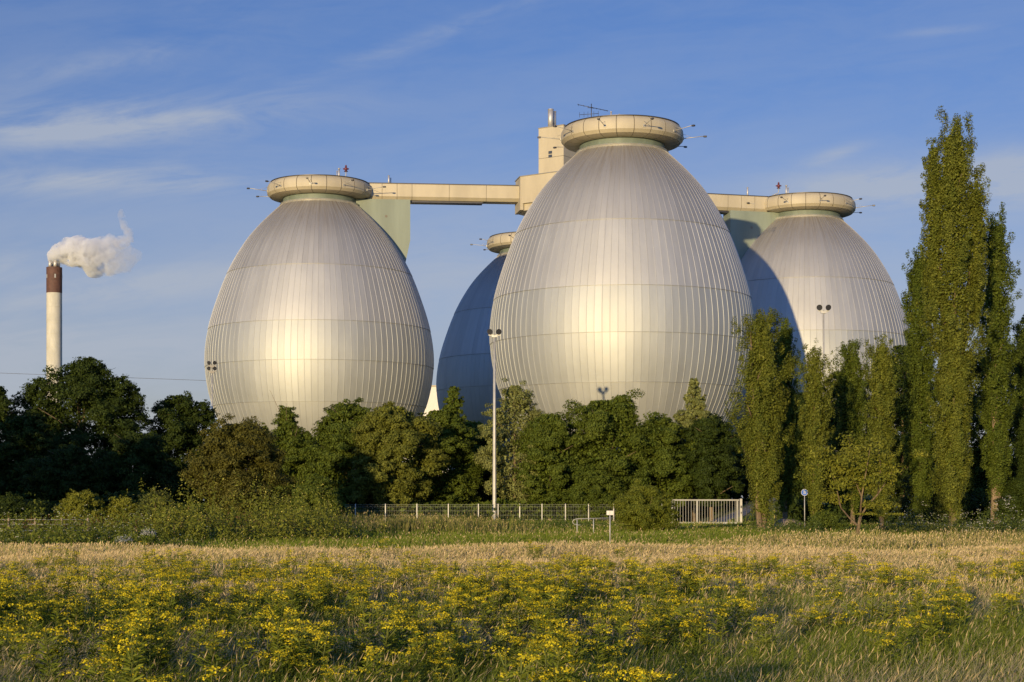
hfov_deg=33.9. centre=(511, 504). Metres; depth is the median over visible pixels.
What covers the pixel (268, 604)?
ragwort plant
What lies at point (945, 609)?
ragwort plant
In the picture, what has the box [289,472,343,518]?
bush
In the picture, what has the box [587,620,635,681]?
ragwort plant
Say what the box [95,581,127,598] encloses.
ragwort plant
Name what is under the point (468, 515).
bush
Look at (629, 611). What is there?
ragwort plant
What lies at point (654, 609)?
ragwort plant
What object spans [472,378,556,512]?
ash tree
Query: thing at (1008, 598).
ragwort plant
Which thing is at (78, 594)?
ragwort plant
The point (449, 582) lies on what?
ragwort plant
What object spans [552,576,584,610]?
ragwort plant
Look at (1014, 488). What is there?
bush
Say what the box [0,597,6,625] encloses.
ragwort plant
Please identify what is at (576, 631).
ragwort plant
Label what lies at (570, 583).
ragwort plant
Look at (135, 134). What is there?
sky
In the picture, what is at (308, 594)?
ragwort plant
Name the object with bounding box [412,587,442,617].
ragwort plant
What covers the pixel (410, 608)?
ragwort plant
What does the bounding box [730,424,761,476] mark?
broadleaf tree
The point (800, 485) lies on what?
broadleaf tree
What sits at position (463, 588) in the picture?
ragwort plant
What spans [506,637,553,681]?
ragwort plant
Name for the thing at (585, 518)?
tube barrier
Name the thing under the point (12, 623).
ragwort plant
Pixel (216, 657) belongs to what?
ragwort plant
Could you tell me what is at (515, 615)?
ragwort plant
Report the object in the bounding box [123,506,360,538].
red weeds
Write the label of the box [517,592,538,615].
ragwort plant
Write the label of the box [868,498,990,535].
cow parsley
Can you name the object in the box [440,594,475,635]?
ragwort plant
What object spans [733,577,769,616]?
ragwort plant
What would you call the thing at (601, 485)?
bush
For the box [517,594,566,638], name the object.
ragwort plant
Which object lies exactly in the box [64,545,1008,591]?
meadow herbs
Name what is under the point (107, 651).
ragwort plant
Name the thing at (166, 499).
willow bush
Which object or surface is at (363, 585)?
ragwort plant
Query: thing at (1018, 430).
poplar tree
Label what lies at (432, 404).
plant building
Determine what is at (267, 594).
ragwort plant
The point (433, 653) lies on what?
ragwort plant
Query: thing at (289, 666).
ragwort plant
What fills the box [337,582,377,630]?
ragwort plant
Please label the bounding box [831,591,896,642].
ragwort plant
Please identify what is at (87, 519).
post and wire fence
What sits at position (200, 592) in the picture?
ragwort plant
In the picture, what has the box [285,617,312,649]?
ragwort plant
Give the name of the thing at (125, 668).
ragwort plant
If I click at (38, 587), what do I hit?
ragwort plant
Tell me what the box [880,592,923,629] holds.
ragwort plant
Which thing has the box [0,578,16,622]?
ragwort plant
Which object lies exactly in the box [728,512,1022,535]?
tall weeds
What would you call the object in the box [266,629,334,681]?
ragwort plant
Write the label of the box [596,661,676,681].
ragwort plant
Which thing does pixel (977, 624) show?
field
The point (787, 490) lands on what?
poplar tree
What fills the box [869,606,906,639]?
ragwort plant
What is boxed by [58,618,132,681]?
ragwort plant
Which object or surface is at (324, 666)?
ragwort plant
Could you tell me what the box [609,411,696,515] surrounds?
broadleaf tree
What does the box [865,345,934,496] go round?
broadleaf tree
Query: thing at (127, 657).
ragwort plant
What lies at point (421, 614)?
ragwort plant
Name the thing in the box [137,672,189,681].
ragwort plant
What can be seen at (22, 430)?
broadleaf tree
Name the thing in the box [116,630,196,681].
ragwort plant
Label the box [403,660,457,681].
ragwort plant
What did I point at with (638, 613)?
ragwort plant
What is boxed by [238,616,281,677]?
ragwort plant
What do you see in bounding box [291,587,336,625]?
ragwort plant
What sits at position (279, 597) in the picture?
ragwort plant
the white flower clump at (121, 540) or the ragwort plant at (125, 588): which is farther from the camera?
the white flower clump at (121, 540)
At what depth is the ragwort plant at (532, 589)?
27.07 m
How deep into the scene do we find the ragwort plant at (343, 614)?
24.36 m
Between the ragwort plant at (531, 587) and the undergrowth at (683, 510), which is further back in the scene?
the undergrowth at (683, 510)
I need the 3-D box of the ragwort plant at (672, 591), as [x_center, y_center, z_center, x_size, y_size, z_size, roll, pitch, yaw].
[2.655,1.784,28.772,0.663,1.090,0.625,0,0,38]
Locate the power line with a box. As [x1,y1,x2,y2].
[8,373,205,380]
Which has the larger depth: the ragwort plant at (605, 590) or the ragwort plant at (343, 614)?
the ragwort plant at (605, 590)
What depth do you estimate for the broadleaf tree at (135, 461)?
158.35 m
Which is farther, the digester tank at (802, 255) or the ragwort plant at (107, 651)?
the digester tank at (802, 255)
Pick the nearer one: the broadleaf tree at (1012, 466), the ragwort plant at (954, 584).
the ragwort plant at (954, 584)
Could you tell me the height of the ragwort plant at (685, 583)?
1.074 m
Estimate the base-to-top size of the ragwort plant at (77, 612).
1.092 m
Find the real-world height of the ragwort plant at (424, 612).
1.177 m
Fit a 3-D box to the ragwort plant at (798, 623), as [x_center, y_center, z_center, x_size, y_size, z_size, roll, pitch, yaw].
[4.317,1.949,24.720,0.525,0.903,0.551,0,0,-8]
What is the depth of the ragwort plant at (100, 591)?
26.48 m
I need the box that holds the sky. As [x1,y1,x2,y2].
[0,0,1023,499]
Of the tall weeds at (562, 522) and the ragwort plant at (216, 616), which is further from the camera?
the tall weeds at (562, 522)
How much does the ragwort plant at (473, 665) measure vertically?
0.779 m
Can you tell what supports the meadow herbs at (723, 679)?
on the ground at (724, 513)
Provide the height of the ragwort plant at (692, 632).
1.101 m
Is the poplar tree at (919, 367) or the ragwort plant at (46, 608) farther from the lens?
the poplar tree at (919, 367)
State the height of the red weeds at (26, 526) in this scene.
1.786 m
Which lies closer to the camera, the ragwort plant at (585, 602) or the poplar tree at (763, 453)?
the ragwort plant at (585, 602)
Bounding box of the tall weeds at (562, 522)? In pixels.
[392,514,624,531]
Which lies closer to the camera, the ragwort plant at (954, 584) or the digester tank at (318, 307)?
the ragwort plant at (954, 584)
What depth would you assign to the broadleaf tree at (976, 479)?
145.15 m
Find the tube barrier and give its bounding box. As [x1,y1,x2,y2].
[572,518,600,531]
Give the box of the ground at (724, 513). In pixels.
[58,495,964,553]
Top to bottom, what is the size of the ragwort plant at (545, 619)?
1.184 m
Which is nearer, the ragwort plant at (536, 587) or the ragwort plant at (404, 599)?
the ragwort plant at (404, 599)
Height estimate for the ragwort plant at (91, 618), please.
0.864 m
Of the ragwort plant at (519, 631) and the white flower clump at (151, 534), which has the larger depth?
the white flower clump at (151, 534)
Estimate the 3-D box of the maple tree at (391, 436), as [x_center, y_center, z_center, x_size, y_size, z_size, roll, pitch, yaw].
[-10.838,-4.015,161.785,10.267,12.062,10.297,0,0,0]
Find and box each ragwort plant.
[0,571,32,615]
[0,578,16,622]
[0,581,23,625]
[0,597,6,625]
[0,610,12,626]
[0,611,42,674]
[0,625,43,681]
[0,626,81,681]
[1,588,41,624]
[1,607,26,649]
[8,599,69,657]
[9,575,48,613]
[12,590,67,611]
[13,599,34,623]
[15,601,51,632]
[21,582,49,604]
[26,594,75,633]
[35,597,67,638]
[38,611,84,641]
[42,574,76,605]
[51,591,82,607]
[58,596,99,634]
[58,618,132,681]
[59,640,146,681]
[63,597,106,651]
[77,607,109,630]
[79,620,153,681]
[82,584,120,615]
[86,576,126,624]
[88,644,144,680]
[89,592,138,636]
[90,642,128,681]
[92,591,131,623]
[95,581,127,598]
[96,598,169,646]
[100,634,161,681]
[107,609,140,633]
[108,617,183,680]
[110,579,157,596]
[114,582,167,618]
[115,588,160,626]
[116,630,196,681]
[124,608,184,673]
[126,583,181,624]
[128,614,187,643]
[130,613,175,673]
[131,586,188,617]
[133,573,171,595]
[133,581,168,605]
[134,588,179,639]
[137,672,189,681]
[156,583,191,623]
[162,605,208,667]
[167,571,198,605]
[171,608,218,643]
[173,603,202,624]
[181,582,216,619]
[181,605,205,633]
[181,618,253,681]
[182,593,207,606]
[192,602,231,640]
[196,661,230,681]
[199,582,245,641]
[205,578,247,614]
[205,603,242,641]
[206,631,246,669]
[214,599,246,631]
[221,604,237,626]
[232,591,270,632]
[236,607,311,681]
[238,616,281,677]
[239,590,288,652]
[240,580,300,614]
[247,595,287,627]
[249,608,306,651]
[253,637,307,679]
[254,581,277,602]
[254,581,308,630]
[255,649,309,681]
[259,609,297,624]
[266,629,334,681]
[268,620,339,681]
[270,592,306,618]
[276,621,331,656]
[279,582,327,614]
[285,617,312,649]
[285,622,337,674]
[285,656,324,681]
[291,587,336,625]
[294,570,332,608]
[296,656,339,681]
[302,625,353,666]
[303,576,340,620]
[305,577,347,607]
[308,634,343,671]
[315,664,344,681]
[321,590,350,611]
[321,599,367,640]
[331,638,378,679]
[332,609,373,638]
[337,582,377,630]
[341,620,402,681]
[342,645,406,681]
[352,581,375,608]
[354,592,406,647]
[364,604,416,638]
[372,614,441,667]
[376,598,411,626]
[382,583,416,609]
[387,635,414,679]
[394,632,449,680]
[396,603,460,657]
[402,602,441,629]
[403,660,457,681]
[404,624,472,681]
[410,600,465,669]
[411,643,464,681]
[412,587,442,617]
[420,640,464,680]
[427,612,457,643]
[435,589,470,615]
[439,595,464,620]
[440,587,471,606]
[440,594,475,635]
[442,574,480,604]
[445,580,483,614]
[450,617,514,681]
[451,644,486,681]
[454,578,488,616]
[455,652,504,679]
[460,570,490,598]
[462,588,497,627]
[469,589,509,615]
[470,639,516,681]
[475,595,528,645]
[479,584,516,616]
[479,614,515,649]
[480,581,492,594]
[484,590,507,613]
[486,616,559,680]
[487,639,574,681]
[490,623,535,669]
[498,574,546,603]
[499,569,533,599]
[499,574,523,595]
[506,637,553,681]
[507,612,532,641]
[508,577,554,615]
[510,644,590,681]
[515,585,558,615]
[515,589,558,635]
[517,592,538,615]
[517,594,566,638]
[520,572,566,588]
[521,582,546,603]
[521,615,580,674]
[523,576,579,603]
[523,638,567,681]
[524,598,558,645]
[526,581,551,598]
[527,615,582,665]
[531,638,595,681]
[532,586,572,614]
[532,667,565,681]
[535,589,574,618]
[546,580,586,600]
[546,618,590,681]
[551,585,585,609]
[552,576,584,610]
[552,641,592,675]
[553,567,590,609]
[553,626,597,666]
[555,601,589,623]
[558,596,591,632]
[567,571,604,615]
[576,601,633,633]
[582,601,632,670]
[584,667,647,681]
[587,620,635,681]
[592,595,629,646]
[595,580,615,608]
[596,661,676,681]
[599,580,636,606]
[614,597,640,643]
[625,614,667,657]
[627,568,671,607]
[627,614,666,671]
[628,605,670,629]
[638,594,674,651]
[641,598,668,637]
[643,604,697,647]
[647,578,685,610]
[655,585,680,604]
[659,611,710,669]
[661,587,695,608]
[661,595,716,663]
[667,573,705,608]
[678,567,720,605]
[684,608,729,668]
[708,601,758,649]
[709,585,759,647]
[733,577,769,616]
[742,613,780,667]
[788,607,818,645]
[795,597,859,648]
[807,573,854,606]
[807,611,842,638]
[814,595,841,618]
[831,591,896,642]
[864,618,912,681]
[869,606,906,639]
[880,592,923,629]
[901,609,949,663]
[907,586,952,636]
[924,593,972,653]
[926,615,958,651]
[927,576,975,626]
[943,591,972,622]
[984,591,1021,643]
[1000,594,1023,625]
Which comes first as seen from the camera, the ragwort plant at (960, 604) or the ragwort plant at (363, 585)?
the ragwort plant at (960, 604)
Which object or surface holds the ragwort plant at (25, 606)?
on the ground at (724, 513)
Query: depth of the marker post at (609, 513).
78.01 m
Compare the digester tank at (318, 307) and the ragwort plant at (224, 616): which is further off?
the digester tank at (318, 307)
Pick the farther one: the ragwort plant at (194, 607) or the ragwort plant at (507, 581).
the ragwort plant at (507, 581)
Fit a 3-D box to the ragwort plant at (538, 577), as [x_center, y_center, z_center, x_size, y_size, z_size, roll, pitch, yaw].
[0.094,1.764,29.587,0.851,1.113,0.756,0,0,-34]
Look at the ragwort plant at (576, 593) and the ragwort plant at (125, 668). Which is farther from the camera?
the ragwort plant at (576, 593)
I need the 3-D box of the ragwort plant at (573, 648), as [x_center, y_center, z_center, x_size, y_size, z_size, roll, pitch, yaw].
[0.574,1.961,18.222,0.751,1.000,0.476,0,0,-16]
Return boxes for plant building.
[405,385,453,472]
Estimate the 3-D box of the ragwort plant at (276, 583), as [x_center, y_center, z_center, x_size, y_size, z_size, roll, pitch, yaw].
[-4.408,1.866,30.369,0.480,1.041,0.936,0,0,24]
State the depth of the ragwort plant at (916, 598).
25.27 m
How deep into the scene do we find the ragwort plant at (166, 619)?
22.64 m
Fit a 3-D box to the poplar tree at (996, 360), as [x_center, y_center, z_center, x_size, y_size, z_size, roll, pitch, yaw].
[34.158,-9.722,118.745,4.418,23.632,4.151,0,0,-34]
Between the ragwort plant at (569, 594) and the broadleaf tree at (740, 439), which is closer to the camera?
the ragwort plant at (569, 594)
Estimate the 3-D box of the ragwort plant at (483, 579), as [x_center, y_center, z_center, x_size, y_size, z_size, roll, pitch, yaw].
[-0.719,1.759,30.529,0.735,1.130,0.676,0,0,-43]
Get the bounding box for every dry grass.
[0,539,1023,611]
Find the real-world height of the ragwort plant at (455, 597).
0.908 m
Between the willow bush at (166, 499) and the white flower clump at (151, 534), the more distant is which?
the willow bush at (166, 499)
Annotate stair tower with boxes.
[515,109,575,215]
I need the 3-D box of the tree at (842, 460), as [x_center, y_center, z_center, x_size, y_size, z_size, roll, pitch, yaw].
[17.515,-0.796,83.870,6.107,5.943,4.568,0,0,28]
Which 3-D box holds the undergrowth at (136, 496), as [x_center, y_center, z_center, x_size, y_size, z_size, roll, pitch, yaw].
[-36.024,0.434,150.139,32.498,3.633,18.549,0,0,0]
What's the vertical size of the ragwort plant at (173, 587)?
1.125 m
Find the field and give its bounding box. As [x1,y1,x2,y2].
[0,555,1023,681]
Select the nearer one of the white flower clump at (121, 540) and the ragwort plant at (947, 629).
the ragwort plant at (947, 629)
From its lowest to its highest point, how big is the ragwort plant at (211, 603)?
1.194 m
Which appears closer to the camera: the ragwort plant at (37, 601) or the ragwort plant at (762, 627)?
the ragwort plant at (762, 627)
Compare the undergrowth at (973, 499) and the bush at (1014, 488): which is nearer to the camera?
the bush at (1014, 488)
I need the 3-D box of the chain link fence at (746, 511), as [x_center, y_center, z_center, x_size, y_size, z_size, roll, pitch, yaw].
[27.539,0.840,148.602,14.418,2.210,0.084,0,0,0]
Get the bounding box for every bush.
[0,491,59,525]
[54,488,140,526]
[135,487,177,524]
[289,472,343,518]
[458,513,498,523]
[556,464,630,521]
[608,478,681,532]
[806,509,848,532]
[892,462,960,522]
[993,477,1023,525]
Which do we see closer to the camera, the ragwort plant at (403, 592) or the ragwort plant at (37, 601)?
the ragwort plant at (37, 601)
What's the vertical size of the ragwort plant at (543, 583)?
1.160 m
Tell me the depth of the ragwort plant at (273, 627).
18.11 m
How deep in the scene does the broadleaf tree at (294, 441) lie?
170.82 m
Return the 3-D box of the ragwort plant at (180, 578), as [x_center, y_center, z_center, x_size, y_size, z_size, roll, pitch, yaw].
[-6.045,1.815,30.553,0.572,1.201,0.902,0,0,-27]
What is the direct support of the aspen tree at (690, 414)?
on the ground at (724, 513)
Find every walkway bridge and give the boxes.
[367,175,518,204]
[707,187,767,213]
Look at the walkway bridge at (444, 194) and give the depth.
248.46 m
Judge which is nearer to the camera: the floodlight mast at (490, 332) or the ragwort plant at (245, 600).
the ragwort plant at (245, 600)
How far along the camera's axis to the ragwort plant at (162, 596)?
24.95 m
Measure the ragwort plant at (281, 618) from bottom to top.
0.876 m
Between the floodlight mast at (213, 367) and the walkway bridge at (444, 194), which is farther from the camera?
the walkway bridge at (444, 194)
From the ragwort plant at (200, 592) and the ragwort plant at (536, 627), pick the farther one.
the ragwort plant at (200, 592)
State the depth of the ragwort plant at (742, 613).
23.75 m
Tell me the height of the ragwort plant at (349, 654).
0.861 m
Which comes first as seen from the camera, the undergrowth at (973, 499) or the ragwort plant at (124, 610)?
the ragwort plant at (124, 610)
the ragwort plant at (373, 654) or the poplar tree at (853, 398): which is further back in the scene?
the poplar tree at (853, 398)
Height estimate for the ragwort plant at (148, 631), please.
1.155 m
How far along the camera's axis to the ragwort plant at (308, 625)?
20.36 m
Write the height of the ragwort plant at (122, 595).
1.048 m
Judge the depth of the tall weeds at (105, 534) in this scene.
82.96 m
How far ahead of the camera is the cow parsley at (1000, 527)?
91.34 m
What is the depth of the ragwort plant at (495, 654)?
19.10 m
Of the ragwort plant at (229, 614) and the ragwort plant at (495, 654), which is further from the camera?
the ragwort plant at (229, 614)
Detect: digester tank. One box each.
[204,165,433,471]
[436,232,522,483]
[490,104,754,452]
[723,182,909,432]
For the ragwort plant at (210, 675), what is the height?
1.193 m
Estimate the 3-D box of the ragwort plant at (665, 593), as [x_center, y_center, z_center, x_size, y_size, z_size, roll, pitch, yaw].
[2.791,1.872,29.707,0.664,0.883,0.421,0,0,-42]
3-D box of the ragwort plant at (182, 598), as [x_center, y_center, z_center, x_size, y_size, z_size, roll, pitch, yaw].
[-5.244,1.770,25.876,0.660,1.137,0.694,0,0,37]
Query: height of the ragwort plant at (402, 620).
1.056 m
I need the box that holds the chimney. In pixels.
[46,260,62,408]
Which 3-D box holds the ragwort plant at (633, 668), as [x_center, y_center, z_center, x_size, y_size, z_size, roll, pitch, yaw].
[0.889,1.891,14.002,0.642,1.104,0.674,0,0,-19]
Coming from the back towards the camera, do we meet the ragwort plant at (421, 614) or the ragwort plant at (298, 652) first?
the ragwort plant at (421, 614)
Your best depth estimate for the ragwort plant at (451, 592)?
29.58 m
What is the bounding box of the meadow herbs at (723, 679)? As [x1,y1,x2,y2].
[0,554,1023,681]
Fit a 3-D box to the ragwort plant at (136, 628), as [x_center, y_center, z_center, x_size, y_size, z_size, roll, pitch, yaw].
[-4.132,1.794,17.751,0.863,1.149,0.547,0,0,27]
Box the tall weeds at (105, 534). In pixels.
[0,495,211,547]
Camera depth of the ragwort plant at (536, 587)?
28.23 m
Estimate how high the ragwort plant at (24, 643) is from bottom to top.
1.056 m
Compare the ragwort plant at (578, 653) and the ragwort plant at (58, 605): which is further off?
the ragwort plant at (58, 605)
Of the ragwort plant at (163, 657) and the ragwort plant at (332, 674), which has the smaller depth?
the ragwort plant at (332, 674)
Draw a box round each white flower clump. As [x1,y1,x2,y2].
[115,536,135,547]
[139,529,157,547]
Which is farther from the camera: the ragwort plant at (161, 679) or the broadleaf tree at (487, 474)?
the broadleaf tree at (487, 474)
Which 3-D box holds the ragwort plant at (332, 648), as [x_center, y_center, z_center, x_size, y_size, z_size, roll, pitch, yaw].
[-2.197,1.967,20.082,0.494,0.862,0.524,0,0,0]
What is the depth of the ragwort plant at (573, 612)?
27.05 m
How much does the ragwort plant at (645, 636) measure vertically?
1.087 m
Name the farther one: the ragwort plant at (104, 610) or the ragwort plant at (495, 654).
the ragwort plant at (104, 610)
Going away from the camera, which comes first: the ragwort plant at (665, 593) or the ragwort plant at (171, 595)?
the ragwort plant at (171, 595)
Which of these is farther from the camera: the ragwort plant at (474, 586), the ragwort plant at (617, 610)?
the ragwort plant at (474, 586)
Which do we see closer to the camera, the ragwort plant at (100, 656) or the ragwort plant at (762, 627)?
the ragwort plant at (100, 656)
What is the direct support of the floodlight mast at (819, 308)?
on the ground at (724, 513)
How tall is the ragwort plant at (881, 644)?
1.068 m
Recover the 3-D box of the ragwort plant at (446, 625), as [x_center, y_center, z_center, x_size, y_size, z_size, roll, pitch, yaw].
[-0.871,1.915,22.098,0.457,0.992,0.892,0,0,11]
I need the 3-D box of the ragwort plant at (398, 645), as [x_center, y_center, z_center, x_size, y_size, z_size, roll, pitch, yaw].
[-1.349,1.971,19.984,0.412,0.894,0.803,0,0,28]
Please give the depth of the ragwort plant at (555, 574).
30.79 m
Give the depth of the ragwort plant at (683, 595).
29.96 m
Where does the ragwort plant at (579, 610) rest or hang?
on the ground at (724, 513)
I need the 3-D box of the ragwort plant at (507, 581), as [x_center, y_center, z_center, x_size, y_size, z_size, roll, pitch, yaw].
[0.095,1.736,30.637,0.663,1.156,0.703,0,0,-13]
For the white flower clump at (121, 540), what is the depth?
74.39 m
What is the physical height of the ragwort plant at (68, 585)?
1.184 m
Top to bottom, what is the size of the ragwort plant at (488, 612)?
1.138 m
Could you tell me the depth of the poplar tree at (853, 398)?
123.59 m
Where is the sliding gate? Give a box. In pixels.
[671,499,741,523]
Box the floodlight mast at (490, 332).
[487,329,501,519]
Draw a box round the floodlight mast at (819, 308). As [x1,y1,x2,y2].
[817,305,830,504]
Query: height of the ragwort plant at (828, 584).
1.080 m
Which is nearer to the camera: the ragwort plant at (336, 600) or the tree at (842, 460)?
the ragwort plant at (336, 600)
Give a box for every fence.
[0,518,89,533]
[345,504,662,521]
[745,501,796,522]
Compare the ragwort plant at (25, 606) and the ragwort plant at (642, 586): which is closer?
the ragwort plant at (25, 606)
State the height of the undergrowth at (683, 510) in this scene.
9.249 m
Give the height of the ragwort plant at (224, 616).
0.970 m
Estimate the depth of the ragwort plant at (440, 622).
20.73 m
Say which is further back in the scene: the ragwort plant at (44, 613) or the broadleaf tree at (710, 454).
the broadleaf tree at (710, 454)
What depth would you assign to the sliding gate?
147.95 m
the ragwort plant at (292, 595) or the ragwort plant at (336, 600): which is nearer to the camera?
the ragwort plant at (292, 595)
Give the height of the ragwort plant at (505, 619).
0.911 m
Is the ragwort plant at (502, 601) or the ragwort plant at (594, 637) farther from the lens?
the ragwort plant at (502, 601)
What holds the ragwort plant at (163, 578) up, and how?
on the ground at (724, 513)
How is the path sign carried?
on the ground at (724, 513)
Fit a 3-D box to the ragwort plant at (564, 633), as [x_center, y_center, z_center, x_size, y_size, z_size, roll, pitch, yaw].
[0.503,1.878,19.530,0.692,1.156,0.752,0,0,14]
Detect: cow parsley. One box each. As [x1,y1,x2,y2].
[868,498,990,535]
[946,495,1023,536]
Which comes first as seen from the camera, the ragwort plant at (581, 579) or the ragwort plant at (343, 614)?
the ragwort plant at (343, 614)
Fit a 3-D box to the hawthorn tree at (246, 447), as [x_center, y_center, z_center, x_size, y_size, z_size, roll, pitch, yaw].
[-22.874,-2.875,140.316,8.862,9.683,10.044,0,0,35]
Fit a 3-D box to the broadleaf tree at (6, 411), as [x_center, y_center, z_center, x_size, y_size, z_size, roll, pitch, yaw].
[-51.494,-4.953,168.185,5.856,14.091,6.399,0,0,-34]
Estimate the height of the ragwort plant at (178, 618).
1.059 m
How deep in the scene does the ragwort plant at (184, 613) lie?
25.59 m
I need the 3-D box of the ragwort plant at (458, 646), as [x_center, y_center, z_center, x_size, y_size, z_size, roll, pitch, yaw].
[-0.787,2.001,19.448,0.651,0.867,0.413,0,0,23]
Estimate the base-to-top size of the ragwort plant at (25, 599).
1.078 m
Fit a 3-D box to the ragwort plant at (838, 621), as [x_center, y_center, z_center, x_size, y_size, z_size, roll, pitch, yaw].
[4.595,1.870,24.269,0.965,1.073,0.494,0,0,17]
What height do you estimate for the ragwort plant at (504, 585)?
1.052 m
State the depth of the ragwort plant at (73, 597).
24.18 m
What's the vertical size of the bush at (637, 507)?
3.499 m
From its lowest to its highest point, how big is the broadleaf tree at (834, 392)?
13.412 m
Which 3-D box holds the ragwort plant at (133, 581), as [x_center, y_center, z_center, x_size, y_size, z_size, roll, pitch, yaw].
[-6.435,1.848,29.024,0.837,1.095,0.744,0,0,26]
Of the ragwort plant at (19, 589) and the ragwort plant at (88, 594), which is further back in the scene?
the ragwort plant at (19, 589)
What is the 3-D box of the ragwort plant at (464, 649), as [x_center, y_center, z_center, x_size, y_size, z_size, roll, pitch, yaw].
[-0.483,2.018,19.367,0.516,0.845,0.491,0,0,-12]
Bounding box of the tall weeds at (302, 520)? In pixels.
[123,460,396,544]
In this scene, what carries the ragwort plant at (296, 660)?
on the ground at (724, 513)
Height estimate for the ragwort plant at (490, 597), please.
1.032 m
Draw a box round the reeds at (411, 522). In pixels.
[273,510,565,535]
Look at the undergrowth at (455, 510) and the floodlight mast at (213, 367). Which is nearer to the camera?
the undergrowth at (455, 510)
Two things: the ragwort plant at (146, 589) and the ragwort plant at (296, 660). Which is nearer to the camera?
the ragwort plant at (296, 660)
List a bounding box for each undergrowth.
[0,490,294,522]
[19,447,1014,521]
[289,497,616,521]
[770,486,1008,525]
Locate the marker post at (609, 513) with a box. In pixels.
[607,511,612,543]
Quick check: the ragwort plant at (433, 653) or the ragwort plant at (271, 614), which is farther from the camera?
the ragwort plant at (271, 614)
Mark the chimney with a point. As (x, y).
(54, 276)
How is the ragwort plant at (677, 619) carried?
on the ground at (724, 513)
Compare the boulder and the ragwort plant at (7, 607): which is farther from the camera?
the boulder
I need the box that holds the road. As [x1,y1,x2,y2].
[708,498,776,524]
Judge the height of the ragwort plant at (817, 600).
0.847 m
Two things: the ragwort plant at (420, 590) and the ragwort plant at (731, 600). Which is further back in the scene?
the ragwort plant at (420, 590)
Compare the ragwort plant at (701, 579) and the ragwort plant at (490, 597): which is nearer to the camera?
the ragwort plant at (490, 597)
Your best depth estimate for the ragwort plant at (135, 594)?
24.43 m
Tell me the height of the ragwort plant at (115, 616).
1.136 m
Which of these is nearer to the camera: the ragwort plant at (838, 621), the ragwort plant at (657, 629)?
the ragwort plant at (657, 629)
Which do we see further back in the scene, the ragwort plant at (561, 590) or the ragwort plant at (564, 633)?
the ragwort plant at (561, 590)
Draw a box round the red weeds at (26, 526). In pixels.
[0,512,188,533]
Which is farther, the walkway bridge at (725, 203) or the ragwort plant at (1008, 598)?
the walkway bridge at (725, 203)
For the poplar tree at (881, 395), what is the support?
on the ground at (724, 513)
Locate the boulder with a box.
[774,519,800,526]
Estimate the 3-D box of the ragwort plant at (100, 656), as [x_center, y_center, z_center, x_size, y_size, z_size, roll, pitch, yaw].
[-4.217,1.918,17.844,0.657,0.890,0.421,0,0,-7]
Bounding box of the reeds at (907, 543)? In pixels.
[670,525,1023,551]
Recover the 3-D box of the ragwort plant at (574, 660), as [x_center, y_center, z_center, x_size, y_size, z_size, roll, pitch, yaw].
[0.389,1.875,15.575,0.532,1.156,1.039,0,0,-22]
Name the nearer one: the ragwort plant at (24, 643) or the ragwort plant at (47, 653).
the ragwort plant at (47, 653)
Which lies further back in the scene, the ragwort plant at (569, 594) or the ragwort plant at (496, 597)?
the ragwort plant at (496, 597)
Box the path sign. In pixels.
[801,489,807,526]
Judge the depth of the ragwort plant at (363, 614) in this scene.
22.29 m
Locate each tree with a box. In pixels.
[0,385,17,498]
[0,411,58,499]
[11,356,151,499]
[89,429,179,498]
[142,391,219,503]
[178,413,299,521]
[261,391,318,503]
[303,397,394,507]
[347,401,452,517]
[405,386,487,514]
[449,420,507,502]
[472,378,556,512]
[512,412,589,519]
[544,388,667,503]
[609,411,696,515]
[672,378,711,521]
[674,413,744,520]
[724,307,798,528]
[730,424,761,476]
[772,317,806,518]
[791,385,840,503]
[793,431,929,535]
[794,339,839,516]
[821,371,873,504]
[824,338,875,525]
[857,333,903,528]
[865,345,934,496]
[896,242,940,522]
[909,105,1000,523]
[928,351,1010,491]
[970,202,1023,523]
[971,361,1022,485]
[1002,315,1023,478]
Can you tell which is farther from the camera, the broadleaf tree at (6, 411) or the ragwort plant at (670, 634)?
the broadleaf tree at (6, 411)
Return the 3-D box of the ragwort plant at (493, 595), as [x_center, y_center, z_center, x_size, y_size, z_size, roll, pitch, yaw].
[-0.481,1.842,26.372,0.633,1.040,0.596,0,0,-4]
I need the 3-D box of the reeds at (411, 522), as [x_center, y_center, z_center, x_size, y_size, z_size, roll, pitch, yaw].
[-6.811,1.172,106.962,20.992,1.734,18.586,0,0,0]
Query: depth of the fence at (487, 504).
158.06 m
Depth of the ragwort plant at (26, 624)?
19.80 m
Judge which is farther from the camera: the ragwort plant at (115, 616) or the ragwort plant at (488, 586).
the ragwort plant at (488, 586)
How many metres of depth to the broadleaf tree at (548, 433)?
161.46 m
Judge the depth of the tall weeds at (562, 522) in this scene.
118.78 m
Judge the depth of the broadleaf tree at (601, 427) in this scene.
163.44 m
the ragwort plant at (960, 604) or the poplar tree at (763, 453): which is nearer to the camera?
the ragwort plant at (960, 604)
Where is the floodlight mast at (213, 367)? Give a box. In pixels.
[207,361,216,408]
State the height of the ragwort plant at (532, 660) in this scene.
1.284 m
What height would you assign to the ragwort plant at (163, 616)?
1.201 m
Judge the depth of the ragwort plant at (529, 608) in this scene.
24.20 m
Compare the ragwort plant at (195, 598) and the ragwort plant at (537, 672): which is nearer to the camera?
the ragwort plant at (537, 672)
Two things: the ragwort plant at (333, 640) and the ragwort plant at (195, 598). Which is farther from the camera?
the ragwort plant at (195, 598)

